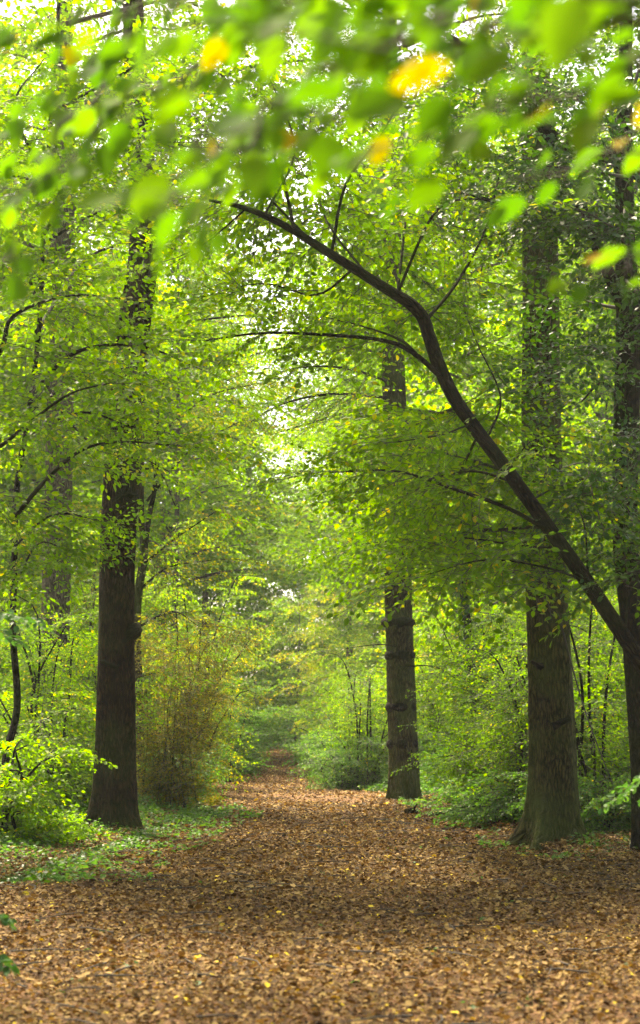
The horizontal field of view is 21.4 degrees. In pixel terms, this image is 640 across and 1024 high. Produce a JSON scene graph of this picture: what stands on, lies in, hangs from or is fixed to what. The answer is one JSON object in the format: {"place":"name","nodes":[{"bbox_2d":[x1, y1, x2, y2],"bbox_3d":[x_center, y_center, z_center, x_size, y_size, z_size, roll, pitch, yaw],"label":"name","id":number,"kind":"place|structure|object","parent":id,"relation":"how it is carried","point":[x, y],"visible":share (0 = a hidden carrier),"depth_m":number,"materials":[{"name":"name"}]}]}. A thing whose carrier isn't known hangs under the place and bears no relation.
{"place":"outdoors","nodes":[
{"label":"outdoors","id":0,"kind":"place"},
{"bbox_2d":[0,755,639,1023],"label":"path","id":1,"kind":"structure","parent":0,"point":[320,984],"depth_m":10.75,"materials":[{"name":"brown plant"}]},
{"bbox_2d":[0,914,19,976],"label":"hazel sapling","id":2,"kind":"object","parent":1,"relation":"on","point":[5,959],"visible":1,"depth_m":8.94,"materials":[{"name":"green plant"}]},
{"bbox_2d":[205,794,223,805],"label":"leaf tuft","id":3,"kind":"object","parent":1,"relation":"on","point":[215,801],"visible":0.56,"depth_m":31.51,"materials":[{"name":"yellow plant"}]},
{"bbox_2d":[0,747,639,1023],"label":"fallen leaves","id":4,"kind":"object","parent":1,"relation":"on","point":[512,864],"visible":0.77,"depth_m":12.97,"materials":[{"name":"brown plant"}]},
{"bbox_2d":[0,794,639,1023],"bbox_3d":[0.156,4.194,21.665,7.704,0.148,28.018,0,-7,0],"label":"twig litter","id":5,"kind":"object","parent":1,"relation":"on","point":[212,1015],"visible":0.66,"depth_m":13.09,"materials":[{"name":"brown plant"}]},
{"bbox_2d":[4,811,637,1008],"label":"seedlings","id":6,"kind":"object","parent":1,"relation":"on","point":[471,1006],"visible":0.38,"depth_m":12.76,"materials":[{"name":"green plant"}]},
{"bbox_2d":[404,804,417,813],"bbox_3d":[1.539,5.005,28.465,0.229,0.214,0.186,3,-8,-23],"label":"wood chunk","id":7,"kind":"object","parent":1,"relation":"on","point":[408,810],"visible":0.69,"depth_m":28.43,"materials":[{"name":"brown wood"}]},
{"bbox_2d":[427,812,453,817],"bbox_3d":[2.146,4.963,27.873,0.762,0.214,0.155,1,-7,-4],"label":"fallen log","id":8,"kind":"object","parent":1,"relation":"on","point":[432,814],"visible":0.2,"depth_m":27.83,"materials":[{"name":"brown wood"}]},
{"bbox_2d":[595,773,639,814],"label":"hazel sapling","id":9,"kind":"object","parent":1,"relation":"on","point":[619,799],"visible":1,"depth_m":11.94,"materials":[{"name":"green plant"}]},
{"bbox_2d":[0,0,639,702],"label":"sky","id":10,"kind":"structure","parent":0,"point":[3,6],"materials":[{"name":"white"}]},
{"bbox_2d":[7,759,639,987],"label":"ground","id":11,"kind":"structure","parent":0,"point":[404,864],"depth_m":19.21,"materials":[{"name":"plant"}]},
{"bbox_2d":[0,541,93,717],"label":"lime tree","id":12,"kind":"object","parent":11,"relation":"on","point":[23,593],"visible":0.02,"depth_m":53.23,"materials":[{"name":"green plant"}]},
{"bbox_2d":[0,418,95,697],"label":"lime tree","id":13,"kind":"object","parent":11,"relation":"on","point":[18,594],"visible":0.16,"depth_m":38.34,"materials":[{"name":"green plant"}]},
{"bbox_2d":[0,139,96,564],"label":"tall oak tree","id":14,"kind":"object","parent":11,"relation":"on","point":[27,302],"depth_m":77.27,"materials":[{"name":"green plant"}]},
{"bbox_2d":[0,591,98,781],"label":"hazel sapling","id":15,"kind":"object","parent":11,"relation":"on","point":[35,694],"visible":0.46,"depth_m":26.71,"materials":[{"name":"green plant"}]},
{"bbox_2d":[11,549,96,712],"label":"lime tree","id":16,"kind":"object","parent":11,"relation":"on","point":[75,602],"depth_m":71.76,"materials":[{"name":"green plant"}]},
{"bbox_2d":[0,70,108,523],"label":"tall oak tree","id":17,"kind":"object","parent":11,"relation":"on","point":[32,473],"visible":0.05,"depth_m":56.60,"materials":[{"name":"green plant"}]},
{"bbox_2d":[0,807,111,843],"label":"fern clump","id":18,"kind":"object","parent":11,"relation":"on","point":[68,830],"visible":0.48,"depth_m":20.06,"materials":[{"name":"green plant"}]},
{"bbox_2d":[0,733,117,846],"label":"hazel shrub","id":19,"kind":"object","parent":11,"relation":"on","point":[19,792],"visible":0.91,"depth_m":19.86,"materials":[{"name":"green plant"}]},
{"bbox_2d":[0,0,129,654],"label":"beech tree","id":20,"kind":"object","parent":11,"relation":"on","point":[11,616],"visible":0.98,"depth_m":11.17,"materials":[{"name":"green plant"}]},
{"bbox_2d":[0,52,139,557],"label":"tall oak tree","id":21,"kind":"object","parent":11,"relation":"on","point":[4,377],"visible":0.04,"depth_m":50.31,"materials":[{"name":"green plant"}]},
{"bbox_2d":[0,676,143,818],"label":"hazel shrub","id":22,"kind":"object","parent":11,"relation":"on","point":[45,738],"visible":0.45,"depth_m":25.17,"materials":[{"name":"green plant"}]},
{"bbox_2d":[0,391,158,715],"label":"hornbeam tree","id":23,"kind":"object","parent":11,"relation":"on","point":[5,564],"visible":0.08,"depth_m":43.58,"materials":[{"name":"green plant"}]},
{"bbox_2d":[28,716,140,809],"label":"hazel shrub","id":24,"kind":"object","parent":11,"relation":"on","point":[88,785],"visible":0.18,"depth_m":25.76,"materials":[{"name":"green plant"}]},
{"bbox_2d":[0,489,186,725],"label":"maple tree","id":25,"kind":"object","parent":11,"relation":"on","point":[80,505],"visible":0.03,"depth_m":48.92,"materials":[{"name":"green plant"}]},
{"bbox_2d":[1,492,196,723],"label":"lime tree","id":26,"kind":"object","parent":11,"relation":"on","point":[145,601],"visible":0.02,"depth_m":58.42,"materials":[{"name":"green plant"}]},
{"bbox_2d":[0,180,199,558],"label":"lime tree","id":27,"kind":"object","parent":11,"relation":"on","point":[96,507],"visible":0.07,"depth_m":54.33,"materials":[{"name":"green plant"}]},
{"bbox_2d":[0,604,214,772],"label":"hazel shrub","id":28,"kind":"object","parent":11,"relation":"on","point":[43,636],"visible":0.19,"depth_m":28.59,"materials":[{"name":"green plant"}]},
{"bbox_2d":[0,518,245,763],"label":"hazel shrub","id":29,"kind":"object","parent":11,"relation":"on","point":[94,600],"visible":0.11,"depth_m":39.52,"materials":[{"name":"green plant"}]},
{"bbox_2d":[0,726,269,882],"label":"undergrowth","id":30,"kind":"object","parent":11,"relation":"on","point":[152,805],"visible":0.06,"depth_m":20.65,"materials":[{"name":"green plant"}]},
{"bbox_2d":[72,532,215,716],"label":"maple tree","id":31,"kind":"object","parent":11,"relation":"on","point":[180,578],"visible":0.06,"depth_m":66.79,"materials":[{"name":"green plant"}]},
{"bbox_2d":[0,1,292,574],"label":"tall oak tree","id":32,"kind":"object","parent":11,"relation":"on","point":[77,483],"visible":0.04,"depth_m":67.81,"materials":[{"name":"green plant"}]},
{"bbox_2d":[71,546,251,712],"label":"hornbeam tree","id":33,"kind":"object","parent":11,"relation":"on","point":[184,613],"visible":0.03,"depth_m":78.06,"materials":[{"name":"green plant"}]},
{"bbox_2d":[72,613,274,810],"bbox_3d":[-2.744,3.672,29.404,3.299,3.815,3.811,2,-8,-19],"label":"thorn shrub","id":34,"kind":"object","parent":11,"relation":"on","point":[157,776],"visible":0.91,"depth_m":29.03,"materials":[{"name":"green plant"}]},
{"bbox_2d":[75,562,273,786],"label":"hazel sapling","id":35,"kind":"object","parent":11,"relation":"on","point":[228,613],"visible":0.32,"depth_m":40.90,"materials":[{"name":"green plant"}]},
{"bbox_2d":[73,257,281,659],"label":"lime tree","id":36,"kind":"object","parent":11,"relation":"on","point":[169,460],"visible":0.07,"depth_m":73.49,"materials":[{"name":"green plant"}]},
{"bbox_2d":[0,0,370,700],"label":"pale tree","id":37,"kind":"object","parent":11,"relation":"on","point":[52,578],"visible":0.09,"depth_m":33.42,"materials":[{"name":"green plant"}]},
{"bbox_2d":[72,222,300,715],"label":"lime tree","id":38,"kind":"object","parent":11,"relation":"on","point":[176,517],"visible":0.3,"depth_m":61.40,"materials":[{"name":"green plant"}]},
{"bbox_2d":[39,167,338,706],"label":"tall oak tree","id":39,"kind":"object","parent":11,"relation":"on","point":[252,553],"visible":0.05,"depth_m":80.30,"materials":[{"name":"green plant"}]},
{"bbox_2d":[0,0,380,787],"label":"hornbeam tree","id":40,"kind":"object","parent":11,"relation":"on","point":[100,316],"visible":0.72,"depth_m":18.95,"materials":[{"name":"green plant"}]},
{"bbox_2d":[64,366,318,798],"bbox_3d":[-2.445,1.379,30.522,4.782,8.115,2.966,2,-7,-13],"label":"twin stem tree","id":41,"kind":"object","parent":11,"relation":"on","point":[140,585],"visible":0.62,"depth_m":30.73,"materials":[{"name":"green plant"}]},
{"bbox_2d":[136,742,250,807],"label":"bramble shrub","id":42,"kind":"object","parent":11,"relation":"on","point":[207,768],"visible":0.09,"depth_m":30.68,"materials":[{"name":"green plant"}]},
{"bbox_2d":[141,581,247,718],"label":"lime tree","id":43,"kind":"object","parent":11,"relation":"on","point":[191,604],"visible":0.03,"depth_m":88.08,"materials":[{"name":"green plant"}]},
{"bbox_2d":[94,600,302,792],"bbox_3d":[-2.728,4.050,35.843,4.443,4.575,3.208,4,-8,-28],"label":"thorn shrub","id":44,"kind":"object","parent":11,"relation":"on","point":[218,705],"visible":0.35,"depth_m":35.77,"materials":[{"name":"green plant"}]},
{"bbox_2d":[3,0,443,831],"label":"oak tree","id":45,"kind":"object","parent":11,"relation":"on","point":[113,796],"visible":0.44,"depth_m":23.56,"materials":[{"name":"brown plant"}]},
{"bbox_2d":[150,601,297,727],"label":"lime tree","id":46,"kind":"object","parent":11,"relation":"on","point":[255,658],"visible":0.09,"depth_m":102.37,"materials":[{"name":"green plant"}]},
{"bbox_2d":[148,271,311,673],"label":"lime tree","id":47,"kind":"object","parent":11,"relation":"on","point":[204,596],"visible":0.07,"depth_m":88.96,"materials":[{"name":"green plant"}]},
{"bbox_2d":[145,670,325,782],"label":"bramble shrub","id":48,"kind":"object","parent":11,"relation":"on","point":[256,715],"visible":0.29,"depth_m":45.64,"materials":[{"name":"green plant"}]},
{"bbox_2d":[168,292,318,680],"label":"lime tree","id":49,"kind":"object","parent":11,"relation":"on","point":[276,562],"visible":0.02,"depth_m":99.21,"materials":[{"name":"green plant"}]},
{"bbox_2d":[185,707,313,774],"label":"bramble shrub","id":50,"kind":"object","parent":11,"relation":"on","point":[263,724],"visible":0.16,"depth_m":51.46,"materials":[{"name":"green plant"}]},
{"bbox_2d":[211,599,319,742],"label":"lime tree","id":51,"kind":"object","parent":11,"relation":"on","point":[274,670],"visible":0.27,"depth_m":111.23,"materials":[{"name":"green plant"}]},
{"bbox_2d":[230,588,362,743],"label":"lime tree","id":52,"kind":"object","parent":11,"relation":"on","point":[283,641],"visible":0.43,"depth_m":108.24,"materials":[{"name":"green plant"}]},
{"bbox_2d":[252,291,380,687],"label":"lime tree","id":53,"kind":"object","parent":11,"relation":"on","point":[303,583],"visible":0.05,"depth_m":92.48,"materials":[{"name":"green plant"}]},
{"bbox_2d":[256,707,379,774],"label":"bramble shrub","id":54,"kind":"object","parent":11,"relation":"on","point":[283,741],"visible":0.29,"depth_m":49.53,"materials":[{"name":"green plant"}]},
{"bbox_2d":[0,802,637,884],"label":"ground ivy","id":55,"kind":"object","parent":11,"relation":"on","point":[34,875],"visible":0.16,"depth_m":20.24,"materials":[{"name":"green plant"}]},
{"bbox_2d":[0,0,639,310],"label":"beech tree","id":56,"kind":"object","parent":11,"relation":"on","point":[556,33],"visible":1,"depth_m":2.60,"materials":[{"name":"green plant"}]},
{"bbox_2d":[262,585,382,733],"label":"maple tree","id":57,"kind":"object","parent":11,"relation":"on","point":[314,663],"visible":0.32,"depth_m":100.59,"materials":[{"name":"green plant"}]},
{"bbox_2d":[264,663,422,777],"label":"hazel shrub","id":58,"kind":"object","parent":11,"relation":"on","point":[337,726],"visible":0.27,"depth_m":44.62,"materials":[{"name":"green plant"}]},
{"bbox_2d":[74,280,614,746],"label":"woodland","id":59,"kind":"object","parent":11,"relation":"on","point":[256,606],"visible":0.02,"depth_m":118.01,"materials":[{"name":"green plant"}]},
{"bbox_2d":[272,568,429,725],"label":"lime tree","id":60,"kind":"object","parent":11,"relation":"on","point":[340,623],"visible":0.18,"depth_m":89.86,"materials":[{"name":"green plant"}]},
{"bbox_2d":[77,2,639,674],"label":"hornbeam tree","id":61,"kind":"object","parent":11,"relation":"on","point":[399,520],"visible":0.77,"depth_m":18.75,"materials":[{"name":"green plant"}]},
{"bbox_2d":[282,729,438,790],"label":"bramble shrub","id":62,"kind":"object","parent":11,"relation":"on","point":[331,768],"visible":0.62,"depth_m":39.19,"materials":[{"name":"green plant"}]},
{"bbox_2d":[212,130,513,607],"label":"tall oak tree","id":63,"kind":"object","parent":11,"relation":"on","point":[292,481],"visible":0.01,"depth_m":89.81,"materials":[{"name":"green plant"}]},
{"bbox_2d":[284,648,459,790],"bbox_3d":[1.248,4.911,39.470,3.923,3.457,2.936,-3,-8,21],"label":"hazel sapling","id":64,"kind":"object","parent":11,"relation":"on","point":[360,716],"visible":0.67,"depth_m":39.41,"materials":[{"name":"green plant"}]},
{"bbox_2d":[317,574,458,720],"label":"lime tree","id":65,"kind":"object","parent":11,"relation":"on","point":[366,632],"visible":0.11,"depth_m":77.47,"materials":[{"name":"green plant"}]},
{"bbox_2d":[293,267,483,576],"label":"lime tree","id":66,"kind":"object","parent":11,"relation":"on","point":[342,442],"visible":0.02,"depth_m":75.94,"materials":[{"name":"green plant"}]},
{"bbox_2d":[183,0,610,851],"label":"oak tree","id":67,"kind":"object","parent":11,"relation":"on","point":[551,810],"visible":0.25,"depth_m":21.28,"materials":[{"name":"brown plant"}]},
{"bbox_2d":[158,0,639,800],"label":"oak tree","id":68,"kind":"object","parent":11,"relation":"on","point":[400,682],"visible":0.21,"depth_m":34.14,"materials":[{"name":"green plant"}]},
{"bbox_2d":[219,82,612,653],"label":"tall oak tree","id":69,"kind":"object","parent":11,"relation":"on","point":[408,398],"visible":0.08,"depth_m":68.38,"materials":[{"name":"green plant"}]},
{"bbox_2d":[325,529,507,719],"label":"hornbeam tree","id":70,"kind":"object","parent":11,"relation":"on","point":[354,635],"visible":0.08,"depth_m":66.10,"materials":[{"name":"green plant"}]},
{"bbox_2d":[324,638,509,783],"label":"hazel shrub","id":71,"kind":"object","parent":11,"relation":"on","point":[421,710],"visible":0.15,"depth_m":40.28,"materials":[{"name":"green plant"}]},
{"bbox_2d":[334,518,524,722],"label":"maple tree","id":72,"kind":"object","parent":11,"relation":"on","point":[419,606],"visible":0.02,"depth_m":55.05,"materials":[{"name":"green plant"}]},
{"bbox_2d":[417,721,463,789],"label":"bramble shrub","id":73,"kind":"object","parent":11,"relation":"on","point":[427,757],"visible":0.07,"depth_m":37.07,"materials":[{"name":"green plant"}]},
{"bbox_2d":[360,583,525,696],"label":"lime tree","id":74,"kind":"object","parent":11,"relation":"on","point":[433,629],"visible":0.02,"depth_m":69.17,"materials":[{"name":"green plant"}]},
{"bbox_2d":[421,734,481,794],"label":"bramble shrub","id":75,"kind":"object","parent":11,"relation":"on","point":[450,774],"visible":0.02,"depth_m":28.80,"materials":[{"name":"green plant"}]},
{"bbox_2d":[318,464,587,727],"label":"lime tree","id":76,"kind":"object","parent":11,"relation":"on","point":[425,637],"visible":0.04,"depth_m":47.19,"materials":[{"name":"green plant"}]},
{"bbox_2d":[287,718,630,859],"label":"undergrowth","id":77,"kind":"object","parent":11,"relation":"on","point":[422,786],"visible":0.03,"depth_m":31.68,"materials":[{"name":"green plant"}]},
{"bbox_2d":[412,604,524,779],"bbox_3d":[3.409,4.312,40.021,3.740,4.298,3.280,0,-7,0],"label":"hazel sapling","id":78,"kind":"object","parent":11,"relation":"on","point":[454,623],"visible":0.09,"depth_m":39.81,"materials":[{"name":"green plant"}]},
{"bbox_2d":[412,766,527,829],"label":"bramble shrub","id":79,"kind":"object","parent":11,"relation":"on","point":[479,806],"visible":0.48,"depth_m":24.09,"materials":[{"name":"green plant"}]},
{"bbox_2d":[310,146,638,741],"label":"ivy clad tree","id":80,"kind":"object","parent":11,"relation":"on","point":[466,615],"visible":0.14,"depth_m":37.96,"materials":[{"name":"green plant"}]},
{"bbox_2d":[373,250,584,617],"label":"tall oak tree","id":81,"kind":"object","parent":11,"relation":"on","point":[489,312],"visible":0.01,"depth_m":100.38,"materials":[{"name":"green plant"}]},
{"bbox_2d":[364,395,639,714],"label":"hornbeam tree","id":82,"kind":"object","parent":11,"relation":"on","point":[424,669],"visible":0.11,"depth_m":39.73,"materials":[{"name":"green plant"}]},
{"bbox_2d":[366,4,639,853],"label":"dark tree","id":83,"kind":"object","parent":11,"relation":"on","point":[625,346],"visible":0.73,"depth_m":18.58,"materials":[{"name":"green plant"}]},
{"bbox_2d":[383,694,623,822],"bbox_3d":[2.827,4.120,26.358,3.552,2.708,3.259,4,-8,-30],"label":"bramble shrub","id":84,"kind":"object","parent":11,"relation":"on","point":[460,752],"visible":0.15,"depth_m":26.13,"materials":[{"name":"green plant"}]},
{"bbox_2d":[369,0,639,555],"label":"tall oak tree","id":85,"kind":"object","parent":11,"relation":"on","point":[436,403],"visible":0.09,"depth_m":49.54,"materials":[{"name":"green plant"}]},
{"bbox_2d":[404,608,605,804],"bbox_3d":[3.726,3.746,30.981,4.398,4.480,3.969,0,-7,0],"label":"hazel shrub","id":86,"kind":"object","parent":11,"relation":"on","point":[464,689],"visible":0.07,"depth_m":30.63,"materials":[{"name":"green plant"}]},
{"bbox_2d":[421,625,596,776],"bbox_3d":[3.171,3.782,29.768,2.982,3.621,2.564,5,-9,-37],"label":"hazel sapling","id":87,"kind":"object","parent":11,"relation":"on","point":[471,681],"visible":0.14,"depth_m":29.66,"materials":[{"name":"green plant"}]},
{"bbox_2d":[427,522,613,696],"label":"lime tree","id":88,"kind":"object","parent":11,"relation":"on","point":[519,609],"visible":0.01,"depth_m":57.66,"materials":[{"name":"green plant"}]},
{"bbox_2d":[429,620,623,828],"bbox_3d":[3.049,3.354,24.485,3.144,3.508,3.184,0,-7,0],"label":"hazel shrub","id":89,"kind":"object","parent":11,"relation":"on","point":[518,760],"visible":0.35,"depth_m":24.22,"materials":[{"name":"green plant"}]},
{"bbox_2d":[418,377,639,704],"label":"hornbeam tree","id":90,"kind":"object","parent":11,"relation":"on","point":[580,418],"visible":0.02,"depth_m":47.70,"materials":[{"name":"green plant"}]},
{"bbox_2d":[422,122,639,588],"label":"tall oak tree","id":91,"kind":"object","parent":11,"relation":"on","point":[571,190],"depth_m":79.11,"materials":[{"name":"green plant"}]},
{"bbox_2d":[447,591,630,831],"bbox_3d":[3.457,2.635,22.791,3.579,3.397,2.340,0,-7,0],"label":"hazel sapling","id":92,"kind":"object","parent":11,"relation":"on","point":[581,764],"visible":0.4,"depth_m":22.66,"materials":[{"name":"green plant"}]},
{"bbox_2d":[459,588,627,729],"bbox_3d":[5.314,3.156,27.711,5.984,4.427,5.187,-7,-10,43],"label":"hazel shrub","id":93,"kind":"object","parent":11,"relation":"on","point":[602,631],"visible":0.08,"depth_m":27.64,"materials":[{"name":"green plant"}]},
{"bbox_2d":[459,626,630,800],"bbox_3d":[3.970,3.490,24.457,3.883,3.831,4.212,0,-7,0],"label":"hazel shrub","id":94,"kind":"object","parent":11,"relation":"on","point":[621,715],"visible":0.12,"depth_m":24.45,"materials":[{"name":"green plant"}]},
{"bbox_2d":[476,758,630,835],"bbox_3d":[3.576,3.987,22.388,2.784,1.454,2.662,-4,-8,31],"label":"bramble shrub","id":95,"kind":"object","parent":11,"relation":"on","point":[588,804],"visible":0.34,"depth_m":21.89,"materials":[{"name":"green plant"}]},
{"bbox_2d":[487,107,639,572],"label":"tall oak tree","id":96,"kind":"object","parent":11,"relation":"on","point":[605,132],"visible":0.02,"depth_m":62.99,"materials":[{"name":"green plant"}]}
]}

